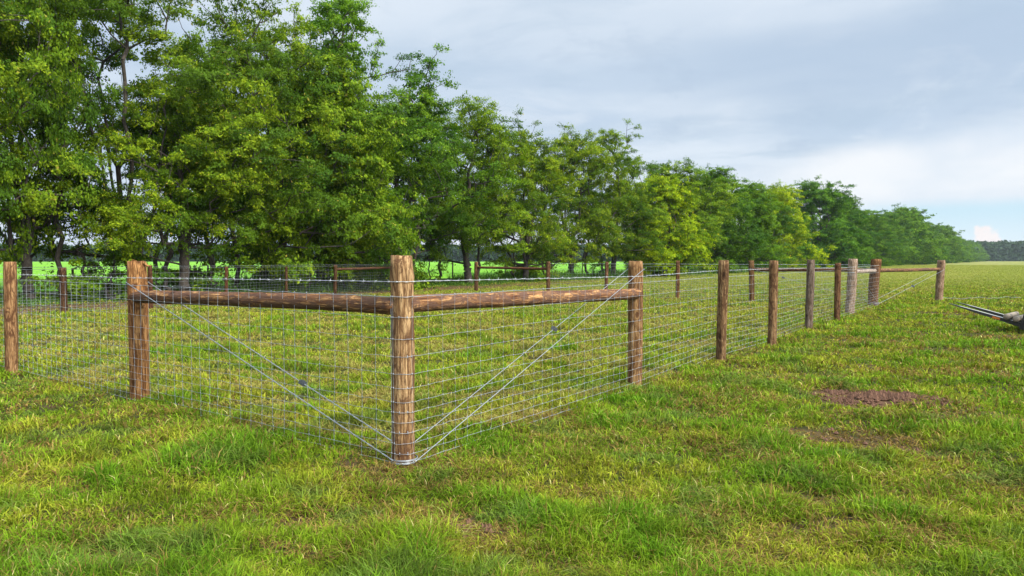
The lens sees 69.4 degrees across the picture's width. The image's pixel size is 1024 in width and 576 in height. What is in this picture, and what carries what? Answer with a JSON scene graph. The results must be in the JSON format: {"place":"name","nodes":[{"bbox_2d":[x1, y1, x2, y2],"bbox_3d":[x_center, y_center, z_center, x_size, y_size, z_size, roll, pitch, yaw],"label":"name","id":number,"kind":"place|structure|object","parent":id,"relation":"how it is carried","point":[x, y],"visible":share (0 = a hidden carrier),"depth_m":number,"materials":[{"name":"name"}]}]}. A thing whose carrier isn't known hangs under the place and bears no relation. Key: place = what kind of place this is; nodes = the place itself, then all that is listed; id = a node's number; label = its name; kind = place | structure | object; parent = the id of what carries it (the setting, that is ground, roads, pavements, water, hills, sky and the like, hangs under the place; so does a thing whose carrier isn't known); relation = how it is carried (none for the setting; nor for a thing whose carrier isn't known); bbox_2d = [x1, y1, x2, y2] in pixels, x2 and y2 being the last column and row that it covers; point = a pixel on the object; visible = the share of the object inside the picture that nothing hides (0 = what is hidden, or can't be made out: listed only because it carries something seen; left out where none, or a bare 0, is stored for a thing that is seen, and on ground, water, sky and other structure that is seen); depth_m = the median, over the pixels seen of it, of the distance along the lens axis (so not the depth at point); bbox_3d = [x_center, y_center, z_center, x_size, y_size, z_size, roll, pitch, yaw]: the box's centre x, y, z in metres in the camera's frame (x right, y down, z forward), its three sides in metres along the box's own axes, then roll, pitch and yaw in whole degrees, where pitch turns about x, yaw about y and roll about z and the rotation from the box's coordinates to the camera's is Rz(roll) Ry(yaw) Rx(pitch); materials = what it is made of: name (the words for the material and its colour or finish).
{"place":"outdoors","nodes":[
{"label":"outdoors","id":0,"kind":"place"},
{"bbox_2d":[0,262,846,292],"bbox_3d":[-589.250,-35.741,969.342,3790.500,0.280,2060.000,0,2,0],"label":"crop field","id":1,"kind":"structure","parent":0,"point":[38,267],"depth_m":87.78,"materials":[{"name":"green plant"}]},
{"bbox_2d":[0,261,1023,575],"bbox_3d":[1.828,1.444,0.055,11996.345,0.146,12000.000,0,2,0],"label":"ground","id":2,"kind":"structure","parent":0,"point":[620,477],"depth_m":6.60,"materials":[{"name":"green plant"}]},
{"bbox_2d":[0,0,113,230],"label":"broadleaf tree","id":3,"kind":"object","parent":2,"relation":"on","point":[71,196],"visible":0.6,"depth_m":23.66,"materials":[{"name":"green plant"}]},
{"bbox_2d":[5,81,118,299],"bbox_3d":[-15.802,-3.300,25.498,3.833,8.208,3.447,0,2,-7],"label":"slim tree","id":4,"kind":"object","parent":2,"relation":"on","point":[90,159],"visible":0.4,"depth_m":25.68,"materials":[{"name":"green plant"}]},
{"bbox_2d":[0,0,125,299],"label":"broadleaf tree","id":5,"kind":"object","parent":2,"relation":"on","point":[58,116],"visible":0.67,"depth_m":24.30,"materials":[{"name":"green plant"}]},
{"bbox_2d":[18,182,124,302],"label":"sapling","id":6,"kind":"object","parent":2,"relation":"on","point":[78,249],"visible":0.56,"depth_m":25.76,"materials":[{"name":"green plant"}]},
{"bbox_2d":[68,235,183,300],"bbox_3d":[-13.551,-0.477,26.369,5.259,2.836,2.715,2,3,38],"label":"shrub","id":7,"kind":"object","parent":2,"relation":"on","point":[114,260],"visible":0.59,"depth_m":26.25,"materials":[{"name":"green plant"}]},
{"bbox_2d":[97,96,200,289],"bbox_3d":[-13.494,-3.460,28.601,3.485,8.299,3.876,2,3,40],"label":"slim tree","id":8,"kind":"object","parent":2,"relation":"on","point":[144,133],"visible":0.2,"depth_m":28.22,"materials":[{"name":"green plant"}]},
{"bbox_2d":[0,0,330,296],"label":"broadleaf tree","id":9,"kind":"object","parent":2,"relation":"on","point":[100,10],"visible":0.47,"depth_m":26.82,"materials":[{"name":"green plant"}]},
{"bbox_2d":[29,70,311,290],"bbox_3d":[-12.639,-3.878,28.214,8.041,8.916,8.542,1,3,33],"label":"broadleaf tree","id":10,"kind":"object","parent":2,"relation":"on","point":[123,221],"visible":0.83,"depth_m":26.97,"materials":[{"name":"green plant"}]},
{"bbox_2d":[121,147,222,290],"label":"sapling","id":11,"kind":"object","parent":2,"relation":"on","point":[197,200],"visible":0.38,"depth_m":27.87,"materials":[{"name":"green plant"}]},
{"bbox_2d":[0,264,389,313],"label":"wire fence","id":12,"kind":"object","parent":2,"relation":"on","point":[63,284],"visible":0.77,"depth_m":22.95,"materials":[{"name":"metal"}]},
{"bbox_2d":[155,120,237,286],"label":"slim tree","id":13,"kind":"object","parent":2,"relation":"on","point":[210,261],"visible":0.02,"depth_m":30.63,"materials":[{"name":"green plant"}]},
{"bbox_2d":[120,180,274,290],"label":"sapling","id":14,"kind":"object","parent":2,"relation":"on","point":[235,248],"visible":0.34,"depth_m":30.14,"materials":[{"name":"green plant"}]},
{"bbox_2d":[0,260,417,461],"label":"wire fence","id":15,"kind":"object","parent":2,"relation":"on","point":[140,297],"visible":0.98,"depth_m":6.93,"materials":[{"name":"brown wood"}]},
{"bbox_2d":[210,86,267,288],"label":"slim tree","id":16,"kind":"object","parent":2,"relation":"on","point":[237,274],"visible":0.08,"depth_m":31.65,"materials":[{"name":"green plant"}]},
{"bbox_2d":[129,0,389,279],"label":"broadleaf tree","id":17,"kind":"object","parent":2,"relation":"on","point":[223,52],"visible":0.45,"depth_m":31.20,"materials":[{"name":"green plant"}]},
{"bbox_2d":[235,94,311,284],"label":"slim tree","id":18,"kind":"object","parent":2,"relation":"on","point":[291,128],"visible":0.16,"depth_m":32.59,"materials":[{"name":"green plant"}]},
{"bbox_2d":[251,158,300,277],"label":"sapling","id":19,"kind":"object","parent":2,"relation":"on","point":[272,207],"visible":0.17,"depth_m":32.45,"materials":[{"name":"green plant"}]},
{"bbox_2d":[261,102,320,270],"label":"slim tree","id":20,"kind":"object","parent":2,"relation":"on","point":[283,124],"visible":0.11,"depth_m":32.77,"materials":[{"name":"green plant"}]},
{"bbox_2d":[258,235,346,291],"bbox_3d":[-10.152,-0.888,33.508,3.265,3.262,6.324,-1,3,-34],"label":"shrub","id":21,"kind":"object","parent":2,"relation":"on","point":[301,257],"visible":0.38,"depth_m":32.36,"materials":[{"name":"green plant"}]},
{"bbox_2d":[0,263,610,288],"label":"field fence","id":22,"kind":"object","parent":2,"relation":"on","point":[73,269],"visible":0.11,"depth_m":37.49,"materials":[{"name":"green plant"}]},
{"bbox_2d":[177,40,438,292],"bbox_3d":[-9.049,-5.037,35.201,11.097,13.186,12.274,-2,3,-40],"label":"broadleaf tree","id":23,"kind":"object","parent":2,"relation":"on","point":[396,225],"visible":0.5,"depth_m":32.84,"materials":[{"name":"green plant"}]},
{"bbox_2d":[315,145,332,283],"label":"slim tree","id":24,"kind":"object","parent":2,"relation":"on","point":[322,166],"visible":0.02,"depth_m":35.80,"materials":[{"name":"green plant"}]},
{"bbox_2d":[238,0,460,274],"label":"broadleaf tree","id":25,"kind":"object","parent":2,"relation":"on","point":[335,19],"visible":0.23,"depth_m":38.24,"materials":[{"name":"green plant"}]},
{"bbox_2d":[312,193,389,289],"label":"sapling","id":26,"kind":"object","parent":2,"relation":"on","point":[358,271],"visible":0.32,"depth_m":34.93,"materials":[{"name":"green plant"}]},
{"bbox_2d":[335,106,402,220],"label":"slim tree","id":27,"kind":"object","parent":2,"relation":"on","point":[392,146],"visible":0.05,"depth_m":37.89,"materials":[{"name":"green plant"}]},
{"bbox_2d":[362,249,413,286],"bbox_3d":[-6.268,-0.957,36.516,2.683,3.120,5.197,0,2,0],"label":"shrub","id":28,"kind":"object","parent":2,"relation":"on","point":[382,276],"visible":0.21,"depth_m":35.43,"materials":[{"name":"green plant"}]},
{"bbox_2d":[299,84,528,262],"bbox_3d":[-6.012,-5.197,39.217,10.824,10.801,11.498,2,3,41],"label":"broadleaf tree","id":29,"kind":"object","parent":2,"relation":"on","point":[441,225],"visible":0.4,"depth_m":38.27,"materials":[{"name":"green plant"}]},
{"bbox_2d":[414,222,448,283],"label":"sapling","id":30,"kind":"object","parent":2,"relation":"on","point":[428,258],"visible":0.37,"depth_m":41.68,"materials":[{"name":"green plant"}]},
{"bbox_2d":[401,139,463,283],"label":"slim tree","id":31,"kind":"object","parent":2,"relation":"on","point":[440,190],"visible":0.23,"depth_m":40.30,"materials":[{"name":"green plant"}]},
{"bbox_2d":[422,166,463,281],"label":"slim tree","id":32,"kind":"object","parent":2,"relation":"on","point":[447,182],"visible":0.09,"depth_m":43.92,"materials":[{"name":"green plant"}]},
{"bbox_2d":[0,264,906,309],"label":"undergrowth","id":33,"kind":"object","parent":2,"relation":"on","point":[258,287],"visible":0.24,"depth_m":34.35,"materials":[{"name":"green plant"}]},
{"bbox_2d":[391,90,540,283],"bbox_3d":[-2.461,-5.961,44.284,10.726,12.014,11.599,-1,2,-28],"label":"broadleaf tree","id":34,"kind":"object","parent":2,"relation":"on","point":[498,145],"visible":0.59,"depth_m":43.42,"materials":[{"name":"green plant"}]},
{"bbox_2d":[456,167,495,277],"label":"slim tree","id":35,"kind":"object","parent":2,"relation":"on","point":[478,257],"visible":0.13,"depth_m":46.71,"materials":[{"name":"green plant"}]},
{"bbox_2d":[0,243,979,261],"bbox_3d":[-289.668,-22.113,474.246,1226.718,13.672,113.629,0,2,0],"label":"distant woods","id":36,"kind":"object","parent":2,"relation":"on","point":[457,254],"visible":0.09,"depth_m":456.77,"materials":[{"name":"green plant"}]},
{"bbox_2d":[458,120,583,281],"bbox_3d":[0.638,-5.580,48.611,8.143,10.848,9.868,1,2,15],"label":"broadleaf tree","id":37,"kind":"object","parent":2,"relation":"on","point":[546,233],"visible":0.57,"depth_m":47.66,"materials":[{"name":"green plant"}]},
{"bbox_2d":[487,216,557,281],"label":"sapling","id":38,"kind":"object","parent":2,"relation":"on","point":[513,249],"visible":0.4,"depth_m":47.95,"materials":[{"name":"green plant"}]},
{"bbox_2d":[521,158,578,274],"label":"slim tree","id":39,"kind":"object","parent":2,"relation":"on","point":[553,210],"visible":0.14,"depth_m":55.27,"materials":[{"name":"green plant"}]},
{"bbox_2d":[503,122,662,273],"bbox_3d":[4.490,-6.557,55.842,11.205,12.317,9.246,-2,3,-43],"label":"broadleaf tree","id":40,"kind":"object","parent":2,"relation":"on","point":[581,204],"visible":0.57,"depth_m":54.95,"materials":[{"name":"green plant"}]},
{"bbox_2d":[571,178,612,272],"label":"slim tree","id":41,"kind":"object","parent":2,"relation":"on","point":[586,254],"visible":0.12,"depth_m":60.34,"materials":[{"name":"green plant"}]},
{"bbox_2d":[574,179,609,272],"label":"slim tree","id":42,"kind":"object","parent":2,"relation":"on","point":[598,227],"visible":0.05,"depth_m":62.56,"materials":[{"name":"green plant"}]},
{"bbox_2d":[566,118,670,273],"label":"broadleaf tree","id":43,"kind":"object","parent":2,"relation":"on","point":[616,250],"visible":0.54,"depth_m":59.85,"materials":[{"name":"green plant"}]},
{"bbox_2d":[590,248,653,271],"bbox_3d":[9.310,-2.002,62.676,5.801,3.262,2.995,1,2,16],"label":"shrub","id":44,"kind":"object","parent":2,"relation":"on","point":[635,257],"visible":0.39,"depth_m":62.47,"materials":[{"name":"green plant"}]},
{"bbox_2d":[389,255,881,466],"bbox_3d":[5.388,0.241,14.305,0.420,1.641,22.197,1,3,34],"label":"wire fence","id":45,"kind":"object","parent":2,"relation":"on","point":[407,303],"visible":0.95,"depth_m":6.77,"materials":[{"name":"brown wood"}]},
{"bbox_2d":[626,210,652,254],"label":"sapling","id":46,"kind":"object","parent":2,"relation":"on","point":[631,221],"visible":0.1,"depth_m":63.24,"materials":[{"name":"green plant"}]},
{"bbox_2d":[618,168,727,276],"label":"broadleaf tree","id":47,"kind":"object","parent":2,"relation":"on","point":[687,245],"visible":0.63,"depth_m":63.62,"materials":[{"name":"green plant"}]},
{"bbox_2d":[474,260,878,302],"bbox_3d":[4.740,-0.271,28.329,16.972,1.581,0.865,2,3,38],"label":"wire fence","id":48,"kind":"object","parent":2,"relation":"on","point":[751,264],"visible":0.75,"depth_m":27.28,"materials":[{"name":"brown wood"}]},
{"bbox_2d":[400,388,959,542],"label":"soil clods","id":49,"kind":"object","parent":2,"relation":"on","point":[873,395],"visible":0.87,"depth_m":7.58,"materials":[{"name":"brown soil"}]},
{"bbox_2d":[623,157,745,251],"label":"broadleaf tree","id":50,"kind":"object","parent":2,"relation":"on","point":[706,201],"visible":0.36,"depth_m":73.38,"materials":[{"name":"green plant"}]},
{"bbox_2d":[700,246,737,270],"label":"shrub","id":51,"kind":"object","parent":2,"relation":"on","point":[717,250],"visible":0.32,"depth_m":80.53,"materials":[{"name":"green plant"}]},
{"bbox_2d":[676,163,782,273],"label":"broadleaf tree","id":52,"kind":"object","parent":2,"relation":"on","point":[735,233],"visible":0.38,"depth_m":79.18,"materials":[{"name":"green plant"}]},
{"bbox_2d":[696,177,801,271],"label":"broadleaf tree","id":53,"kind":"object","parent":2,"relation":"on","point":[763,212],"visible":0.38,"depth_m":89.58,"materials":[{"name":"green plant"}]},
{"bbox_2d":[746,179,837,267],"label":"broadleaf tree","id":54,"kind":"object","parent":2,"relation":"on","point":[784,195],"visible":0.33,"depth_m":97.38,"materials":[{"name":"green plant"}]},
{"bbox_2d":[780,174,883,267],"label":"broadleaf tree","id":55,"kind":"object","parent":2,"relation":"on","point":[839,234],"visible":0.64,"depth_m":126.40,"materials":[{"name":"green plant"}]},
{"bbox_2d":[800,191,882,267],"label":"broadleaf tree","id":56,"kind":"object","parent":2,"relation":"on","point":[854,210],"visible":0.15,"depth_m":139.76,"materials":[{"name":"green plant"}]},
{"bbox_2d":[829,206,906,265],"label":"broadleaf tree","id":57,"kind":"object","parent":2,"relation":"on","point":[888,249],"visible":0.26,"depth_m":159.56,"materials":[{"name":"green plant"}]},
{"bbox_2d":[873,220,904,265],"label":"broadleaf tree","id":58,"kind":"object","parent":2,"relation":"on","point":[885,257],"visible":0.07,"depth_m":176.27,"materials":[{"name":"green plant"}]},
{"bbox_2d":[875,214,909,264],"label":"broadleaf tree","id":59,"kind":"object","parent":2,"relation":"on","point":[890,220],"visible":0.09,"depth_m":184.46,"materials":[{"name":"green plant"}]},
{"bbox_2d":[895,240,910,264],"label":"broadleaf tree","id":60,"kind":"object","parent":2,"relation":"on","point":[903,251],"visible":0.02,"depth_m":192.28,"materials":[{"name":"green plant"}]},
{"bbox_2d":[880,208,927,262],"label":"broadleaf tree","id":61,"kind":"object","parent":2,"relation":"on","point":[910,232],"visible":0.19,"depth_m":208.27,"materials":[{"name":"green plant"}]},
{"bbox_2d":[867,260,945,303],"bbox_3d":[13.218,-0.136,24.639,4.731,1.596,0.363,-2,3,-35],"label":"fence brace","id":62,"kind":"object","parent":2,"relation":"on","point":[940,276],"visible":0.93,"depth_m":25.82,"materials":[{"name":"brown wood"}]},
{"bbox_2d":[895,221,919,264],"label":"broadleaf tree","id":63,"kind":"object","parent":2,"relation":"on","point":[914,252],"visible":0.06,"depth_m":196.97,"materials":[{"name":"green plant"}]},
{"bbox_2d":[893,208,947,264],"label":"broadleaf tree","id":64,"kind":"object","parent":2,"relation":"on","point":[924,235],"visible":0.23,"depth_m":215.15,"materials":[{"name":"green plant"}]},
{"bbox_2d":[891,203,951,264],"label":"broadleaf tree","id":65,"kind":"object","parent":2,"relation":"on","point":[922,217],"visible":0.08,"depth_m":222.23,"materials":[{"name":"green plant"}]},
{"bbox_2d":[911,219,940,263],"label":"broadleaf tree","id":66,"kind":"object","parent":2,"relation":"on","point":[928,223],"visible":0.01,"depth_m":232.46,"materials":[{"name":"green plant"}]},
{"bbox_2d":[932,232,948,263],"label":"broadleaf tree","id":67,"kind":"object","parent":2,"relation":"on","point":[945,251],"visible":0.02,"depth_m":273.65,"materials":[{"name":"green plant"}]},
{"bbox_2d":[935,233,954,260],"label":"broadleaf tree","id":68,"kind":"object","parent":2,"relation":"on","point":[945,243],"visible":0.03,"depth_m":306.72,"materials":[{"name":"green plant"}]},
{"bbox_2d":[928,225,965,262],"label":"broadleaf tree","id":69,"kind":"object","parent":2,"relation":"on","point":[941,229],"visible":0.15,"depth_m":312.10,"materials":[{"name":"green plant"}]},
{"bbox_2d":[931,222,970,262],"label":"broadleaf tree","id":70,"kind":"object","parent":2,"relation":"on","point":[948,230],"visible":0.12,"depth_m":318.15,"materials":[{"name":"green plant"}]},
{"bbox_2d":[953,232,966,260],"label":"broadleaf tree","id":71,"kind":"object","parent":2,"relation":"on","point":[963,249],"visible":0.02,"depth_m":341.31,"materials":[{"name":"green plant"}]},
{"bbox_2d":[957,236,971,262],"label":"broadleaf tree","id":72,"kind":"object","parent":2,"relation":"on","point":[965,250],"visible":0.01,"depth_m":380.37,"materials":[{"name":"green plant"}]},
{"bbox_2d":[963,239,974,261],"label":"broadleaf tree","id":73,"kind":"object","parent":2,"relation":"on","point":[970,247],"visible":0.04,"depth_m":452.56,"materials":[{"name":"green plant"}]},
{"bbox_2d":[963,241,974,260],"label":"broadleaf tree","id":74,"kind":"object","parent":2,"relation":"on","point":[966,243],"visible":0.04,"depth_m":443.75,"materials":[{"name":"green plant"}]},
{"bbox_2d":[970,242,981,260],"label":"broadleaf tree","id":75,"kind":"object","parent":2,"relation":"on","point":[980,252],"visible":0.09,"depth_m":547.76,"materials":[{"name":"green plant"}]},
{"bbox_2d":[949,302,1023,329],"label":"loader forks","id":76,"kind":"object","parent":2,"relation":"on","point":[998,316],"visible":0.91,"depth_m":15.11,"materials":[{"name":"metal"}]},
{"bbox_2d":[1003,312,1018,319],"bbox_3d":[10.147,0.555,15.025,0.121,0.118,0.950,2,3,44],"label":"spare post","id":77,"kind":"object","parent":76,"relation":"on","point":[1009,315],"visible":0.89,"depth_m":14.74,"materials":[{"name":"beige wood"}]},
{"bbox_2d":[1013,314,1023,321],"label":"spare post","id":78,"kind":"object","parent":76,"relation":"on","point":[1017,318],"visible":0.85,"depth_m":14.59,"materials":[{"name":"beige wood"}]},
{"bbox_2d":[966,240,1023,260],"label":"distant woods","id":79,"kind":"object","parent":2,"relation":"on","point":[1002,250],"visible":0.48,"depth_m":689.18,"materials":[{"name":"green plant"}]},
{"bbox_2d":[0,0,1023,258],"label":"sky","id":80,"kind":"structure","parent":0,"point":[910,103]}
]}

